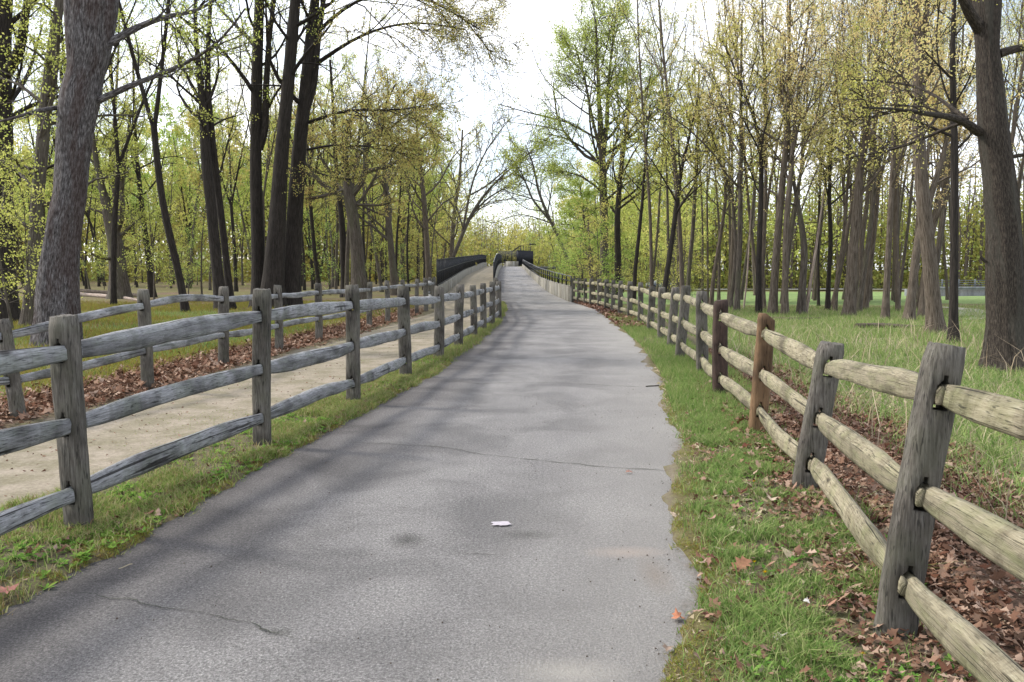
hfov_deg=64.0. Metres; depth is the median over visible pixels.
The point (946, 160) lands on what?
tree
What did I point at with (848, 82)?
tree
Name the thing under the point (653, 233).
tree
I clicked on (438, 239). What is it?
tree
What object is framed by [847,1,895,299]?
tree
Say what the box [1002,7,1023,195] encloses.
tree
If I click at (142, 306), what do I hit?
split rail fence
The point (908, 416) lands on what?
grass tuft
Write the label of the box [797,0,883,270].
tree
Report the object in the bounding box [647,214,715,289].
shrub
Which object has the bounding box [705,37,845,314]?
tree
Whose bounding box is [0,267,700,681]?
asphalt path
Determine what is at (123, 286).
tree
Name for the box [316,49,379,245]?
tree
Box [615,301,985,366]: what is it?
meadow grass
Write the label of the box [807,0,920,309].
tree
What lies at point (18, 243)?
tree
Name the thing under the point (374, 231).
tree
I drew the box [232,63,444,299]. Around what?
tree
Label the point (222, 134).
tree
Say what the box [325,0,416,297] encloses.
tree
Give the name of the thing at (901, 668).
weeds
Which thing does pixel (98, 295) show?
fallen log
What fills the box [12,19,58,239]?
tree
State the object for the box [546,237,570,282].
shrub
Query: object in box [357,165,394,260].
tree
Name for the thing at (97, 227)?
tree
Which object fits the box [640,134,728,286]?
tree
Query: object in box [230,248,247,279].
shrub
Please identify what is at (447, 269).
black metal fence
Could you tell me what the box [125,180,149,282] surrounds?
tree
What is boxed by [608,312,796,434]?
verge grass
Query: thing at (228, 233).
tree
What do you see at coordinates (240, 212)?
tree
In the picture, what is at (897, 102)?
tree
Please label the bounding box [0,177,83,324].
shrub
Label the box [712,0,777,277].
tree
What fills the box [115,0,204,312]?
tree
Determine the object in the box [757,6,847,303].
tree
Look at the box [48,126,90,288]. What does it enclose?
tree
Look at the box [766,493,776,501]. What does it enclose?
fallen leaf
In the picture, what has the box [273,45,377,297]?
tree
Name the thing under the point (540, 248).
tree
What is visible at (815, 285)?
tree
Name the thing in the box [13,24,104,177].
tree
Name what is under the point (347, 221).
tree
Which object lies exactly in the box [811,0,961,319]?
tree
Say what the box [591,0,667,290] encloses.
tree
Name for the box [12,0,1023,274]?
sky
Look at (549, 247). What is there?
tree
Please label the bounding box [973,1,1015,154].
tree
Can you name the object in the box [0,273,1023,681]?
ground
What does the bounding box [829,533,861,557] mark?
grass tuft
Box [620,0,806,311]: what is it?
tree
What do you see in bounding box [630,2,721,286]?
tree
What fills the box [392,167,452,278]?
tree
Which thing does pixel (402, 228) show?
distant woods
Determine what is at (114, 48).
tree
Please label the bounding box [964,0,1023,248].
tree
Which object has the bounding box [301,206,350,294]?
shrub
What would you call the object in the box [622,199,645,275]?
tree
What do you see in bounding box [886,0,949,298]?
tree
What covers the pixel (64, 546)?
leaf litter
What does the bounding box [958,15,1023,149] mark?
tree
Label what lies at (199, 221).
tree
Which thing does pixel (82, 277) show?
tree
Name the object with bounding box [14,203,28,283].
tree
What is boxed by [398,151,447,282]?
tree
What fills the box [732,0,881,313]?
tree
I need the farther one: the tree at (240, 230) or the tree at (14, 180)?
the tree at (240, 230)
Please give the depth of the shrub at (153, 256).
43.67 m
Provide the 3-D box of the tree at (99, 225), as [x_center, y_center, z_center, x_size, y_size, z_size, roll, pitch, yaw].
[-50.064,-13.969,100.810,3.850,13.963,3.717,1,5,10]
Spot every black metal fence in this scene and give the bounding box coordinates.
[436,254,485,285]
[493,253,501,279]
[500,251,517,262]
[517,250,532,265]
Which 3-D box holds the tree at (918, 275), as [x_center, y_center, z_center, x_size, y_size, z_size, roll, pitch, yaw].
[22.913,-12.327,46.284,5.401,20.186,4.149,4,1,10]
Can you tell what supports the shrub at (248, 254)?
on the ground at (670, 497)
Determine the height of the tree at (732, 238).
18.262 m
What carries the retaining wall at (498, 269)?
on the ground at (670, 497)
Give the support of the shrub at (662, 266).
on the ground at (670, 497)
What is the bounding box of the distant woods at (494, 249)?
[320,189,721,281]
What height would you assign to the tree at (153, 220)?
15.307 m
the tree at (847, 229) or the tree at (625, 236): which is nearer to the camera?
the tree at (847, 229)
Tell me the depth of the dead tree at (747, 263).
33.34 m
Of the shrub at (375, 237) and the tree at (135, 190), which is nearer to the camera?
the shrub at (375, 237)
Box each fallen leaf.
[0,583,18,593]
[663,643,672,651]
[672,607,684,618]
[731,556,751,571]
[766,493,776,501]
[819,599,836,608]
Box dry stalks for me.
[728,312,1023,519]
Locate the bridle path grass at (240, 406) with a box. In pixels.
[93,315,488,450]
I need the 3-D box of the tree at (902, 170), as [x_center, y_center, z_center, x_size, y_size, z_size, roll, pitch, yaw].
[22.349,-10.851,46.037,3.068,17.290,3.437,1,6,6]
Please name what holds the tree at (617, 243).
on the ground at (670, 497)
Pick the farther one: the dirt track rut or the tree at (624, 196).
the tree at (624, 196)
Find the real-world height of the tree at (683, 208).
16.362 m
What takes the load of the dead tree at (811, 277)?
on the ground at (670, 497)
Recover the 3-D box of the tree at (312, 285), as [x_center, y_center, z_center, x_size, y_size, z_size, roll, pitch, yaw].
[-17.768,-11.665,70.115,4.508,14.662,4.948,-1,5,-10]
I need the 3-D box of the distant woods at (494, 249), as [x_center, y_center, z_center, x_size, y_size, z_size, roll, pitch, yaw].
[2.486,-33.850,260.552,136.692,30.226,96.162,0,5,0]
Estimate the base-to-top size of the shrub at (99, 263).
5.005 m
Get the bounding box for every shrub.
[0,138,86,328]
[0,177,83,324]
[82,178,159,288]
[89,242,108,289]
[93,241,108,272]
[98,219,160,281]
[117,184,202,299]
[152,219,200,285]
[155,173,244,293]
[165,243,197,284]
[173,226,207,293]
[181,223,209,284]
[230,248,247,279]
[231,224,267,284]
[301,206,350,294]
[365,218,401,282]
[394,243,415,281]
[401,229,435,286]
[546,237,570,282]
[549,233,588,284]
[557,217,599,294]
[567,196,644,303]
[568,239,596,286]
[599,223,641,290]
[619,263,640,291]
[631,256,649,287]
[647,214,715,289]
[654,251,674,285]
[655,239,691,288]
[675,257,706,294]
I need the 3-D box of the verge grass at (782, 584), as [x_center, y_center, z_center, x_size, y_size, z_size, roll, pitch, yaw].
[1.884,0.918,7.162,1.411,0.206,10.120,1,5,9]
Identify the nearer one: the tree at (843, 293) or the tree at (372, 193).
the tree at (843, 293)
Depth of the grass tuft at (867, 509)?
4.99 m
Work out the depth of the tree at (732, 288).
33.38 m
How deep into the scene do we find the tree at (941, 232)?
38.14 m
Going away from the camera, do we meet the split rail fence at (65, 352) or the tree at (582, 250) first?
the split rail fence at (65, 352)
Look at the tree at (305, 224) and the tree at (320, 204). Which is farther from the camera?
the tree at (320, 204)
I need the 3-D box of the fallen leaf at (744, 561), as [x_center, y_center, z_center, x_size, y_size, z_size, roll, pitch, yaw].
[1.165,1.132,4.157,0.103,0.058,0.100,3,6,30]
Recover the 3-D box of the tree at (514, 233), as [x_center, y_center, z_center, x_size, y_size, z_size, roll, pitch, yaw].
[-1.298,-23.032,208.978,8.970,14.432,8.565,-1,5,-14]
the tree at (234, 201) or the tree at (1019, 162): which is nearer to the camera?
the tree at (1019, 162)
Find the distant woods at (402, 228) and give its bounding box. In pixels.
[15,66,514,282]
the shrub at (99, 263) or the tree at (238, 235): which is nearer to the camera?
the shrub at (99, 263)
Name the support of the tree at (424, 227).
on the ground at (670, 497)
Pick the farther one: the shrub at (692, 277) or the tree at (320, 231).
the tree at (320, 231)
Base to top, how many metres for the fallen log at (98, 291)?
0.424 m
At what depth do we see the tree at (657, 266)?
93.71 m
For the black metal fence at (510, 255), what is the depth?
185.46 m
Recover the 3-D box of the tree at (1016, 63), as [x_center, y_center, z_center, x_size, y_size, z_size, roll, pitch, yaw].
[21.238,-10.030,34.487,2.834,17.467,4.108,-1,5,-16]
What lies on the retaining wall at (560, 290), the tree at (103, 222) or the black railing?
the black railing
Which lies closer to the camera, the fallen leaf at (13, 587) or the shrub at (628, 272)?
the fallen leaf at (13, 587)
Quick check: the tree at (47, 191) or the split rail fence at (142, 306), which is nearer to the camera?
the split rail fence at (142, 306)
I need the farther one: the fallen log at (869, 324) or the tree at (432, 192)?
the tree at (432, 192)
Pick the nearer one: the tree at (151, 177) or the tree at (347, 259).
the tree at (347, 259)
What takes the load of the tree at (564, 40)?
on the ground at (670, 497)
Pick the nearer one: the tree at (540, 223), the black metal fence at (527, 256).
the tree at (540, 223)
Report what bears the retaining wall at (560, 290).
on the ground at (670, 497)
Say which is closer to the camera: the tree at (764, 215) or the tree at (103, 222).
the tree at (764, 215)
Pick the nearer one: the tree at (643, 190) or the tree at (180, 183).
the tree at (643, 190)
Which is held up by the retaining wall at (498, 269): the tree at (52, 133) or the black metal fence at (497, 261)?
the black metal fence at (497, 261)
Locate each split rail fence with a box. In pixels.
[0,277,435,419]
[0,278,501,535]
[571,278,1023,681]
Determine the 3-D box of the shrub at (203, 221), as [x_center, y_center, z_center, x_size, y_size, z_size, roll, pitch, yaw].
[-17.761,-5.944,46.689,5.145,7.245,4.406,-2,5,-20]
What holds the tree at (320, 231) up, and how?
on the ground at (670, 497)
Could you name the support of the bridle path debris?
on the sandy bridle path at (38, 481)
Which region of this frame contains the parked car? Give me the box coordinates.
[646,280,675,286]
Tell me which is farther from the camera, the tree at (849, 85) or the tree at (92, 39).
the tree at (849, 85)
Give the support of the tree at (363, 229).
on the ground at (670, 497)
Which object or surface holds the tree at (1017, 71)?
on the ground at (670, 497)
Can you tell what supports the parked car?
on the road
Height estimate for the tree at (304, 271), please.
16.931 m
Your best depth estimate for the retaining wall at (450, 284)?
73.03 m
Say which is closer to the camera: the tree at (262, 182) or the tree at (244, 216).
the tree at (244, 216)
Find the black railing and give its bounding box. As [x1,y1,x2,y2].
[522,260,571,285]
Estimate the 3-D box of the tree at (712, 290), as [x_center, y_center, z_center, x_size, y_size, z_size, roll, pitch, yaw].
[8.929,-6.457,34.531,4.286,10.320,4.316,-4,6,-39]
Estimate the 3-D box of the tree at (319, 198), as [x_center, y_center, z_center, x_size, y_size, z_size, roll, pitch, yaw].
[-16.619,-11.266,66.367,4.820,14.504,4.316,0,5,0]
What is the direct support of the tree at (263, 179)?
on the ground at (670, 497)
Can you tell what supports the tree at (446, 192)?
on the ground at (670, 497)
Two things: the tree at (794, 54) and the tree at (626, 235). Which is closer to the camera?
the tree at (794, 54)
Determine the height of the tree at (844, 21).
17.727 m
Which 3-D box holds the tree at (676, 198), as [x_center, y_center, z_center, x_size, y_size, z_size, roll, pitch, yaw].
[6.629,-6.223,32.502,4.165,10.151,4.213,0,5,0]
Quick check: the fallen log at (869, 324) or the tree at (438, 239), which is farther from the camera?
the tree at (438, 239)
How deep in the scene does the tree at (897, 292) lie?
31.51 m
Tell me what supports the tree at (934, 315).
on the ground at (670, 497)
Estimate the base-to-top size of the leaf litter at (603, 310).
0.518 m
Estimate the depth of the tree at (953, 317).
16.99 m
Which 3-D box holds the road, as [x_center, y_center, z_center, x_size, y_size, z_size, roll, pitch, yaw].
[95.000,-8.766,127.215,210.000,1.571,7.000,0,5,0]
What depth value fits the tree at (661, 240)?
120.05 m
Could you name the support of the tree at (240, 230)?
on the ground at (670, 497)
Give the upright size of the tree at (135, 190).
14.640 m
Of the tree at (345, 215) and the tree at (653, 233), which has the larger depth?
the tree at (653, 233)
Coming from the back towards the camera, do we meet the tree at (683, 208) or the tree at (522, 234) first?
the tree at (522, 234)
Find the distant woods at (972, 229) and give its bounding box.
[534,139,1023,289]
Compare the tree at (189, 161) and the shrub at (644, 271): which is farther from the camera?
the tree at (189, 161)
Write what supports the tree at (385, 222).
on the ground at (670, 497)
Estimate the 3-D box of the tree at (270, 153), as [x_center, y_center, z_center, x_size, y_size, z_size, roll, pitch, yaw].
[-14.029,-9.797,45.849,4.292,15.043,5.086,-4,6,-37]
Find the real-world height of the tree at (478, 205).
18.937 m
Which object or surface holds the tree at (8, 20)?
on the ground at (670, 497)
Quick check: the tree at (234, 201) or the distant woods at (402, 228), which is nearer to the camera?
the tree at (234, 201)
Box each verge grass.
[413,300,508,361]
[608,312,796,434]
[660,373,960,681]
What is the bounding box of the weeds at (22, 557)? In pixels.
[0,358,450,589]
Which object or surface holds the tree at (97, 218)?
on the ground at (670, 497)
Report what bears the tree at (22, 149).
on the ground at (670, 497)
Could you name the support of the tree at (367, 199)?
on the ground at (670, 497)
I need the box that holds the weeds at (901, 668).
[677,374,971,681]
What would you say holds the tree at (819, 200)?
on the ground at (670, 497)
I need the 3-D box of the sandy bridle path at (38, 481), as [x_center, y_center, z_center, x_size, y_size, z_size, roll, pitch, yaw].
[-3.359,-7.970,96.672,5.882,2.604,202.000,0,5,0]
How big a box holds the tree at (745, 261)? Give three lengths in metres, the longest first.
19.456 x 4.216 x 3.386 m
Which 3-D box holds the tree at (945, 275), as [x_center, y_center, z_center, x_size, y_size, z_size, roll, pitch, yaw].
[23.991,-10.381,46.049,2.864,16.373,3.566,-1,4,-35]
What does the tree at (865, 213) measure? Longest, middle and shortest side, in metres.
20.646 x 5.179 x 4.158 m
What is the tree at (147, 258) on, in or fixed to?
on the ground at (670, 497)
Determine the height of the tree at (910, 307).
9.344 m
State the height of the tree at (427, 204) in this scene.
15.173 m
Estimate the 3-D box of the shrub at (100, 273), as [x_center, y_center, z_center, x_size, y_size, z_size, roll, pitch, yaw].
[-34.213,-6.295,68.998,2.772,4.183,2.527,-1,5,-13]
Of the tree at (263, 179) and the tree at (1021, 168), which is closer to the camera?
the tree at (1021, 168)
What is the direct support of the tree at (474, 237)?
on the ground at (670, 497)
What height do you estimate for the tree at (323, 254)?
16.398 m
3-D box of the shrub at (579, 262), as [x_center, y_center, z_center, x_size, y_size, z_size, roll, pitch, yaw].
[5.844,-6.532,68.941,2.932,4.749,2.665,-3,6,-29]
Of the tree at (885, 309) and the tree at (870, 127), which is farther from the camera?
the tree at (870, 127)
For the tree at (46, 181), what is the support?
on the ground at (670, 497)
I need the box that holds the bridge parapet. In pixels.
[504,261,517,265]
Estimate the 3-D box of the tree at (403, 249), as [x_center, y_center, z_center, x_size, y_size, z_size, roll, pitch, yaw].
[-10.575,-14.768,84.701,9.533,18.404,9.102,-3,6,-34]
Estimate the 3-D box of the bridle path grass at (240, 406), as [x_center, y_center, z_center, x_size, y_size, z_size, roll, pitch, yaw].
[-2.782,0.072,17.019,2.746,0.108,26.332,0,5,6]
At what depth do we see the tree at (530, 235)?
221.01 m
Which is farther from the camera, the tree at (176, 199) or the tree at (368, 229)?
the tree at (176, 199)
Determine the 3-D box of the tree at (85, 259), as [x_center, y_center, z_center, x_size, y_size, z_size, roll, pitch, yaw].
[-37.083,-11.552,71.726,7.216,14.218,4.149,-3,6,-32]
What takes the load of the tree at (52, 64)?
on the ground at (670, 497)
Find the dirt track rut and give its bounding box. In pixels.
[945,307,985,319]
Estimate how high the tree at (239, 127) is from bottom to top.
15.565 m
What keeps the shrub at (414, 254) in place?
on the ground at (670, 497)
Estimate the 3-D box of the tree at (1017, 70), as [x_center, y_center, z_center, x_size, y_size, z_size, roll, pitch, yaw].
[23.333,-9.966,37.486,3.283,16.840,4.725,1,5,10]
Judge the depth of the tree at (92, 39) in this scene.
16.79 m
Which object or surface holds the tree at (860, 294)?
on the ground at (670, 497)
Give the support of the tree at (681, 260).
on the ground at (670, 497)
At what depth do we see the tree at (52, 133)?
50.33 m
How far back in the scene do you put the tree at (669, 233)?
127.12 m
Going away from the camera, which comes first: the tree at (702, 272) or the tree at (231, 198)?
the tree at (702, 272)
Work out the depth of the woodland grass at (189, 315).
21.77 m
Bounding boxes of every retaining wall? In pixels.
[439,262,486,293]
[492,263,501,281]
[522,264,570,301]
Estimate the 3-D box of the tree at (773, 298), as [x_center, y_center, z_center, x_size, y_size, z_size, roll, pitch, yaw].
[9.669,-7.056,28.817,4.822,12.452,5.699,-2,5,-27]
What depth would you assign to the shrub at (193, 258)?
50.91 m
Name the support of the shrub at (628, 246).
on the ground at (670, 497)
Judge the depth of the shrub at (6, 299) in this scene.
20.85 m
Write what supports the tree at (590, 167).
on the ground at (670, 497)
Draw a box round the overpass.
[904,279,984,295]
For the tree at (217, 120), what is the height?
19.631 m
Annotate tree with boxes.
[0,0,65,322]
[0,0,153,326]
[0,0,263,345]
[12,0,22,70]
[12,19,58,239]
[13,0,158,91]
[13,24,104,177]
[13,96,48,220]
[13,99,51,221]
[14,129,55,225]
[14,164,27,282]
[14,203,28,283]
[15,145,53,223]
[15,170,30,270]
[27,74,120,177]
[34,145,84,285]
[45,90,153,298]
[46,132,125,288]
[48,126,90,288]
[49,113,111,285]
[50,0,180,207]
[51,133,111,286]
[52,0,193,304]
[85,180,106,243]
[86,183,110,273]
[90,30,201,296]
[90,176,104,235]
[91,201,123,265]
[94,153,131,283]
[96,74,136,264]
[97,137,153,287]
[106,119,171,284]
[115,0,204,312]
[120,0,261,309]
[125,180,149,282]
[129,88,204,263]
[134,159,160,282]
[139,125,181,284]
[143,115,203,287]
[143,144,184,263]
[147,141,193,287]
[162,0,307,307]
[167,57,272,291]
[168,141,198,274]
[172,66,242,287]
[173,105,227,211]
[173,121,200,258]
[176,4,251,174]
[176,167,219,283]
[178,105,247,289]
[192,64,241,191]
[193,104,273,260]
[199,147,250,284]
[218,22,301,245]
[219,144,266,228]
[220,140,268,243]
[222,145,249,279]
[222,156,249,263]
[226,185,250,260]
[227,112,295,227]
[230,0,532,305]
[230,57,321,236]
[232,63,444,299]
[235,131,273,215]
[241,144,271,219]
[247,23,347,295]
[247,80,334,289]
[260,0,357,306]
[262,112,322,218]
[263,149,310,236]
[265,110,318,285]
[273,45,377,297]
[286,130,327,288]
[287,123,357,287]
[288,114,367,279]
[288,120,333,282]
[301,67,349,288]
[303,180,319,283]
[303,190,324,240]
[304,152,337,230]
[306,71,395,291]
[306,177,337,269]
[307,59,419,281]
[314,88,377,288]
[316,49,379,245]
[320,102,416,294]
[320,153,358,218]
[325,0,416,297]
[328,166,381,285]
[335,150,379,228]
[340,106,398,281]
[356,180,384,282]
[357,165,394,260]
[360,165,395,283]
[363,98,413,289]
[365,213,405,279]
[378,72,432,267]
[380,110,454,281]
[382,71,475,290]
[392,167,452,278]
[395,127,459,289]
[397,136,453,266]
[398,95,437,290]
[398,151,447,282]
[406,142,461,278]
[410,95,495,257]
[416,215,449,256]
[425,167,451,258]
[427,172,475,257]
[428,93,574,257]
[431,199,456,247]
[465,236,487,254]
[468,0,723,298]
[476,126,581,289]
[492,221,523,260]
[508,228,530,257]
[518,231,540,254]
[530,200,560,281]
[533,234,552,265]
[537,229,562,265]
[542,173,634,278]
[543,127,658,289]
[546,156,599,288]
[552,213,625,299]
[566,204,596,289]
[567,204,609,276]
[576,139,643,272]
[579,50,683,299]
[588,171,645,276]
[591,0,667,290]
[593,68,695,304]
[607,0,698,293]
[609,200,637,269]
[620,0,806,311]
[620,168,668,292]
[621,213,643,280]
[622,142,710,291]
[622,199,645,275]
[627,0,704,292]
[628,53,732,303]
[630,0,695,285]
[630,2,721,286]
[635,50,744,294]
[635,205,670,279]
[639,101,723,277]
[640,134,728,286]
[642,158,697,293]
[644,207,672,288]
[656,206,686,277]
[671,189,719,284]
[675,39,737,299]
[676,0,718,290]
[676,86,758,308]
[678,73,776,304]
[682,0,782,300]
[687,0,757,257]
[687,0,878,313]
[696,0,738,303]
[700,6,802,312]
[704,0,777,298]
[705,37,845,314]
[707,0,795,309]
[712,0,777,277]
[713,129,808,294]
[724,0,786,299]
[728,0,835,213]
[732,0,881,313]
[737,0,801,308]
[743,6,808,208]
[743,210,751,307]
[749,0,842,171]
[753,111,882,277]
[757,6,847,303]
[775,0,869,264]
[790,34,913,311]
[790,56,900,309]
[790,58,906,311]
[794,101,852,305]
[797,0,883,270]
[797,0,938,301]
[797,13,832,298]
[798,0,884,301]
[802,0,879,300]
[806,190,823,311]
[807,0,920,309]
[810,0,867,201]
[810,0,909,298]
[811,0,881,257]
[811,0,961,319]
[811,1,967,315]
[815,0,909,306]
[822,0,879,213]
[824,0,975,310]
[824,0,1023,371]
[832,6,961,289]
[837,2,911,299]
[846,0,911,295]
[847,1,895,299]
[860,0,929,301]
[866,0,966,333]
[866,45,948,234]
[873,89,1011,317]
[876,8,936,300]
[879,0,1023,343]
[885,0,972,237]
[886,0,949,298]
[887,2,974,270]
[887,6,967,299]
[889,2,980,228]
[890,7,938,299]
[894,21,1023,319]
[909,0,975,248]
[909,0,1020,308]
[911,3,949,209]
[911,18,969,299]
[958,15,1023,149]
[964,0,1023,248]
[967,22,1020,130]
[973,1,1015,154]
[1000,0,1023,126]
[1000,0,1023,153]
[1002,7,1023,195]
[1002,23,1023,188]
[1003,60,1023,180]
[1004,3,1023,149]
[1005,3,1023,130]
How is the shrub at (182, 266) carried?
on the ground at (670, 497)
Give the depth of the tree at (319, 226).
93.56 m
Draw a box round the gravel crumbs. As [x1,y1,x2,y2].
[116,349,670,680]
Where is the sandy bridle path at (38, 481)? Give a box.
[0,266,492,506]
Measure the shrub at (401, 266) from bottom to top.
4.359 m
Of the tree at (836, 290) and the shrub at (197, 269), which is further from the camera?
the shrub at (197, 269)
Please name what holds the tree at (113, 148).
on the ground at (670, 497)
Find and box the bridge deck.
[502,266,563,269]
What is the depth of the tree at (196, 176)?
64.18 m
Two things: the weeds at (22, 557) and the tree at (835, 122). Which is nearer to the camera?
the weeds at (22, 557)
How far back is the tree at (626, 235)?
129.56 m
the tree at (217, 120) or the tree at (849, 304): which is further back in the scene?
the tree at (217, 120)
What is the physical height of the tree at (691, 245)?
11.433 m
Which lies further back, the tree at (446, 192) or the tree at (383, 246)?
the tree at (383, 246)
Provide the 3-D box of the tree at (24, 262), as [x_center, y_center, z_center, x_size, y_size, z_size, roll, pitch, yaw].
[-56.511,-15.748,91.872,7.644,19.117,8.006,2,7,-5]
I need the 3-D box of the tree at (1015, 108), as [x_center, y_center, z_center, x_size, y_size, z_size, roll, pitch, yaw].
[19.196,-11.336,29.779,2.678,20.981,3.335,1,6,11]
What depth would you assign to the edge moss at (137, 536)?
4.77 m
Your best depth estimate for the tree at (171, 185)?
71.68 m
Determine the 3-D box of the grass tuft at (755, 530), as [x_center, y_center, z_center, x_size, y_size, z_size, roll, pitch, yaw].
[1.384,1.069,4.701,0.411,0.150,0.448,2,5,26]
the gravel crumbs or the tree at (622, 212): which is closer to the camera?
the gravel crumbs
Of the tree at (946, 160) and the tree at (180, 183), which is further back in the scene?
the tree at (180, 183)
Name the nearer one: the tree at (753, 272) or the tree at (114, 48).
the tree at (114, 48)
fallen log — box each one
[80,289,136,296]
[80,292,136,300]
[771,317,819,319]
[854,323,924,327]
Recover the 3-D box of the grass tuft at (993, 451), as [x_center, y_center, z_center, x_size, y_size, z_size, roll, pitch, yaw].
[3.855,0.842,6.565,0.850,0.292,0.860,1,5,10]
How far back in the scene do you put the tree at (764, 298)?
32.74 m
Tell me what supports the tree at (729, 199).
on the ground at (670, 497)
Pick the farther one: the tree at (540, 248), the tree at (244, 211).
the tree at (540, 248)
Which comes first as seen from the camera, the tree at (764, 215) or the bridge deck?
the tree at (764, 215)
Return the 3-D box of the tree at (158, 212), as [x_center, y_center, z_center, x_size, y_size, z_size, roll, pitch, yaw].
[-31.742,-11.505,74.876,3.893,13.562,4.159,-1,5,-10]
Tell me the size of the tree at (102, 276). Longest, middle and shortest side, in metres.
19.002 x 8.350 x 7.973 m
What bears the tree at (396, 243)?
on the ground at (670, 497)
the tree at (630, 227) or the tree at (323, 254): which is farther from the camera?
the tree at (630, 227)
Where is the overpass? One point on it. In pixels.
(971, 291)
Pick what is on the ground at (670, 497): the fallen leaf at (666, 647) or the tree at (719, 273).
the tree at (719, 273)
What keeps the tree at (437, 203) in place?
on the ground at (670, 497)
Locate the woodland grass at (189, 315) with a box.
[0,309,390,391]
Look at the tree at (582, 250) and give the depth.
43.73 m
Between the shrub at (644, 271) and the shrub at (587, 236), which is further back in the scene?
the shrub at (644, 271)
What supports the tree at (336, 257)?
on the ground at (670, 497)
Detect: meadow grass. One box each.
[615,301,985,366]
[746,353,1023,528]
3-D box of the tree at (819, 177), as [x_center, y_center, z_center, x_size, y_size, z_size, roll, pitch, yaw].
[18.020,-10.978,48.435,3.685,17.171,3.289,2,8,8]
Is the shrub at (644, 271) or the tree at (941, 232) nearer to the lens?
the tree at (941, 232)
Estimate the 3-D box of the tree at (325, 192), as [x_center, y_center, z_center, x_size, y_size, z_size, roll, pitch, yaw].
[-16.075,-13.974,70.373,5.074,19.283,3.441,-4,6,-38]
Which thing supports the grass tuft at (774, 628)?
on the ground at (670, 497)
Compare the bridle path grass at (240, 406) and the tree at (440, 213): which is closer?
the bridle path grass at (240, 406)
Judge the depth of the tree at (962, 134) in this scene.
26.70 m
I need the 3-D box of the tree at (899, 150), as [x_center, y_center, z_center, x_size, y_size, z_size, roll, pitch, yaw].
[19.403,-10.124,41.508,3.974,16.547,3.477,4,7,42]
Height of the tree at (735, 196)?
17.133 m
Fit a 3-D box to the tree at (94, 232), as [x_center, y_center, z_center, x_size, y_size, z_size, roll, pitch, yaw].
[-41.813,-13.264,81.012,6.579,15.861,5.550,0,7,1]
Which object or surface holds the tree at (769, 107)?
on the ground at (670, 497)
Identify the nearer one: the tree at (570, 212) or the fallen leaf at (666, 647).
the fallen leaf at (666, 647)
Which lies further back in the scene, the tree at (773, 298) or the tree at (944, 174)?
the tree at (944, 174)
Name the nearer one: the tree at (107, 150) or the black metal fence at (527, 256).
the tree at (107, 150)
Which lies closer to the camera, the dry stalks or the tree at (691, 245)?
the dry stalks
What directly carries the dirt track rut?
on the ground at (670, 497)
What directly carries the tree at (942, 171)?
on the ground at (670, 497)
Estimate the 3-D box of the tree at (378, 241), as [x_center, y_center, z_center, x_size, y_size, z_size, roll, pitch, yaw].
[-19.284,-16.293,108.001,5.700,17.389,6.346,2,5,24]
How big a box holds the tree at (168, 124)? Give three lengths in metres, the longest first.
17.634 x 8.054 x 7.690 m
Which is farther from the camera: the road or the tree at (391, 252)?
the road
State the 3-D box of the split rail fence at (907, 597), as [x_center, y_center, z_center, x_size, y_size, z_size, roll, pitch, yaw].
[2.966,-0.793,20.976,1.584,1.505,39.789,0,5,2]
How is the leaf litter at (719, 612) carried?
on the ground at (670, 497)
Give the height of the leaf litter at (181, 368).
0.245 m
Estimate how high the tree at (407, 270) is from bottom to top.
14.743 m
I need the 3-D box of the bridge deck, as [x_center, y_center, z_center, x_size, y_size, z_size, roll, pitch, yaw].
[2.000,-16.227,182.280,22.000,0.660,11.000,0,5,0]
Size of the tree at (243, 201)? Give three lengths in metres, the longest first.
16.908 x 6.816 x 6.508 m
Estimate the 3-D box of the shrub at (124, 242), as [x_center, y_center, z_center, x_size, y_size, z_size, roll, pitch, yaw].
[-23.675,-6.267,49.297,4.668,7.563,4.244,-1,5,-6]
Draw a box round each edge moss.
[0,348,461,616]
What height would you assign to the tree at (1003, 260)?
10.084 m
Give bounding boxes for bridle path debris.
[3,320,453,496]
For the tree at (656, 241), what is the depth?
47.67 m
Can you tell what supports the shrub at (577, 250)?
on the ground at (670, 497)
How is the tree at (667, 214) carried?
on the ground at (670, 497)
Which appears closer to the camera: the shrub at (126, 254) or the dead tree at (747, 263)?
the dead tree at (747, 263)
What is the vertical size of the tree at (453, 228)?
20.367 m
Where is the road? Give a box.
[567,284,904,289]
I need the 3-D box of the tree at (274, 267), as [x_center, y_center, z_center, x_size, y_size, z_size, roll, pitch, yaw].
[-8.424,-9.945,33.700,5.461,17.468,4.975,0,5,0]
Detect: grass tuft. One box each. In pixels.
[717,511,784,541]
[734,600,818,643]
[746,610,896,669]
[806,484,892,522]
[816,538,957,593]
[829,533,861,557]
[881,404,963,422]
[956,428,1021,461]
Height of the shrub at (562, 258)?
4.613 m
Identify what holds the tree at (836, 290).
on the ground at (670, 497)
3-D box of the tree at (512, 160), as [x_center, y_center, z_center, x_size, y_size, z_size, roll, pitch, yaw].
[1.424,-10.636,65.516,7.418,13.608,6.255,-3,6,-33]
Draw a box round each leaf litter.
[0,308,423,428]
[19,379,408,579]
[574,300,646,326]
[676,396,905,681]
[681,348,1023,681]
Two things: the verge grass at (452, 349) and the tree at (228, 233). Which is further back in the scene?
the tree at (228, 233)
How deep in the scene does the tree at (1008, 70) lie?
44.56 m
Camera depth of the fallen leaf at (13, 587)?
3.84 m

